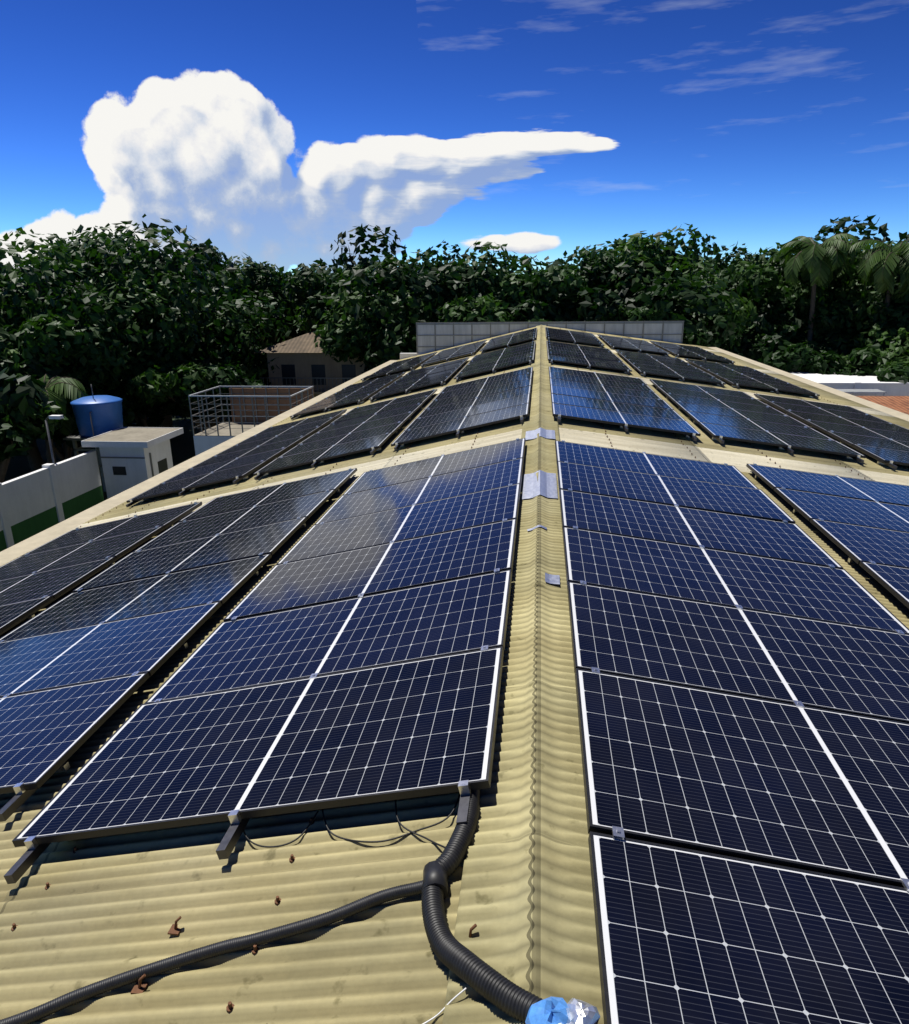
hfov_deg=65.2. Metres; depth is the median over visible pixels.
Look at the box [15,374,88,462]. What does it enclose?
palm
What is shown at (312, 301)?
tree
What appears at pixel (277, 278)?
tree
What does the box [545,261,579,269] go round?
tree
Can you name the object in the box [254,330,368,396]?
neighbour house
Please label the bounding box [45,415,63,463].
yard lamp post
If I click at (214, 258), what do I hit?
tree
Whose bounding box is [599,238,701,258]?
tree
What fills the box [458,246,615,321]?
tree
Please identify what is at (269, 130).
sky
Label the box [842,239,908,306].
palm
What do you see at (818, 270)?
palm
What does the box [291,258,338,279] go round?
tree
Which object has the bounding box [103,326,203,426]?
tree
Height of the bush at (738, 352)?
6.065 m
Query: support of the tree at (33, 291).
on the ground
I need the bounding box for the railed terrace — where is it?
[188,386,313,454]
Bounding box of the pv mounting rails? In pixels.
[0,338,896,883]
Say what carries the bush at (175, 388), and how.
on the ground
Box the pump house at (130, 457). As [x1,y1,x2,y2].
[81,427,183,498]
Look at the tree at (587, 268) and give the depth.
44.08 m
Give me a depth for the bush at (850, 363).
41.55 m
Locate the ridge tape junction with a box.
[522,427,599,1023]
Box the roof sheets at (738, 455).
[546,326,908,628]
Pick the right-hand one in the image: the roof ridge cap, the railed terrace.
the roof ridge cap
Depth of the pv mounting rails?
3.93 m
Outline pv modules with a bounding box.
[0,327,908,1023]
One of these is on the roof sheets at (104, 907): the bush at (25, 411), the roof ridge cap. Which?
the roof ridge cap
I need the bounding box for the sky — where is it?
[0,0,908,274]
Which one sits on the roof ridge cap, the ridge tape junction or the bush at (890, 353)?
the ridge tape junction
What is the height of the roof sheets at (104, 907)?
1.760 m
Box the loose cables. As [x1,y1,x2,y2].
[243,792,466,1023]
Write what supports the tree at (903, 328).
on the ground
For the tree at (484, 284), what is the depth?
43.08 m
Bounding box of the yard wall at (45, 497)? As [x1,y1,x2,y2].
[0,450,103,551]
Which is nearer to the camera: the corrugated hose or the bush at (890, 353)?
the corrugated hose
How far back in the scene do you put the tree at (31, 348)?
33.49 m
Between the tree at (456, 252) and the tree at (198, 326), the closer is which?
the tree at (198, 326)
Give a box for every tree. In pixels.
[0,214,294,427]
[0,230,195,445]
[0,310,131,471]
[13,226,155,278]
[182,243,294,353]
[239,261,304,353]
[281,224,416,333]
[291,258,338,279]
[312,247,512,369]
[329,309,434,372]
[382,291,519,331]
[388,241,543,305]
[416,240,503,273]
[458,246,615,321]
[510,297,577,321]
[529,250,671,312]
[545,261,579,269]
[562,287,628,321]
[569,223,780,351]
[593,283,708,345]
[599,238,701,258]
[680,241,779,311]
[695,304,789,344]
[716,237,899,319]
[752,298,821,343]
[790,303,869,362]
[799,232,908,343]
[803,215,898,296]
[819,293,908,354]
[849,278,908,356]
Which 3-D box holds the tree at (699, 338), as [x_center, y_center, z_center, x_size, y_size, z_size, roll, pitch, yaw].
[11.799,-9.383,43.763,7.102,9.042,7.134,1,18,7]
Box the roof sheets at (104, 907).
[0,327,535,1023]
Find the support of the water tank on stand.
on the ground
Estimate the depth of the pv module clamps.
4.65 m
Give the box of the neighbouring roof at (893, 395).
[789,371,908,414]
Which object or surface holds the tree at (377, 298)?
on the ground
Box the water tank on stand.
[63,384,122,500]
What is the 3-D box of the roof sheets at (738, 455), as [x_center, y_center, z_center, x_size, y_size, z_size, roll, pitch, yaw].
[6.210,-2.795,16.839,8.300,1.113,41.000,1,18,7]
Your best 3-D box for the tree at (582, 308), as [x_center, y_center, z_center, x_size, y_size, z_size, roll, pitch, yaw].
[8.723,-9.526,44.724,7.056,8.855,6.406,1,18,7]
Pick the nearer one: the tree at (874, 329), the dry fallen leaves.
the dry fallen leaves
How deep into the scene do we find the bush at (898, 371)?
38.21 m
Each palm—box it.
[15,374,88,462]
[776,233,860,343]
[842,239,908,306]
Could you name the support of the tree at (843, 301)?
on the ground
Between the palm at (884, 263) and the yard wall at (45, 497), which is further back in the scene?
the palm at (884, 263)
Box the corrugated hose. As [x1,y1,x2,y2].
[0,789,542,1023]
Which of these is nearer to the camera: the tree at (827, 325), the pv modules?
the pv modules
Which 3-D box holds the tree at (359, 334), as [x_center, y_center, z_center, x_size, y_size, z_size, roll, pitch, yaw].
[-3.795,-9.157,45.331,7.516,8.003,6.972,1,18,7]
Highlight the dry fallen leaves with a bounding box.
[11,328,906,1012]
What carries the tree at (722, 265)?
on the ground
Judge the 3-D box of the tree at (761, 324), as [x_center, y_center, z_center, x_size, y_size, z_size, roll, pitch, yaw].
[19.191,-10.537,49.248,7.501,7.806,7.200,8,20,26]
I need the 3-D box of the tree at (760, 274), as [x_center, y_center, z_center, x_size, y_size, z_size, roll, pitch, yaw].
[24.758,-13.217,50.540,12.144,11.977,10.436,1,18,7]
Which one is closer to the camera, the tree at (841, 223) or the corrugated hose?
the corrugated hose
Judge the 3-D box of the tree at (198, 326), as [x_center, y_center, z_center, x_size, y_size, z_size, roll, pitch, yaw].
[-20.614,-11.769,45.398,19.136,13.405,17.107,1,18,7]
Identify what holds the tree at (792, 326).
on the ground
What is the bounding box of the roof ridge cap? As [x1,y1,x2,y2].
[442,325,603,1023]
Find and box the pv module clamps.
[0,327,908,891]
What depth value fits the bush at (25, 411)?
27.33 m
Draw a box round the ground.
[4,409,231,499]
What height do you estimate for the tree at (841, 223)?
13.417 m
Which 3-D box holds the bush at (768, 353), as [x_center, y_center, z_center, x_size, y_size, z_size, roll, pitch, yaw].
[19.649,-8.413,45.566,7.091,6.202,5.047,14,23,39]
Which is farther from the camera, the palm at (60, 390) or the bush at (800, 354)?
the bush at (800, 354)
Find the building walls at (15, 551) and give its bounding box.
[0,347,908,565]
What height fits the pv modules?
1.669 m
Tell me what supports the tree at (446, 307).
on the ground
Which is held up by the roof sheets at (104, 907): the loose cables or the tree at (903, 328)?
the loose cables
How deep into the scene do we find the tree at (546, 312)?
41.59 m
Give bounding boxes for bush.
[0,367,68,482]
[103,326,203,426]
[125,360,264,431]
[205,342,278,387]
[716,337,746,357]
[728,332,804,372]
[776,341,834,374]
[803,342,880,375]
[860,343,908,375]
[873,358,908,383]
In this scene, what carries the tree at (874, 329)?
on the ground
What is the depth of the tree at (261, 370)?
45.96 m
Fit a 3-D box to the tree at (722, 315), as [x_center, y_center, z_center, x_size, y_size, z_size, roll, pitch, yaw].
[12.842,-12.692,48.034,15.216,12.773,17.636,11,21,32]
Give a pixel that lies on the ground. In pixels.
(182, 447)
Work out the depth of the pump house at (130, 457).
28.73 m
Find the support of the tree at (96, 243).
on the ground
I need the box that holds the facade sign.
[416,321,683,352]

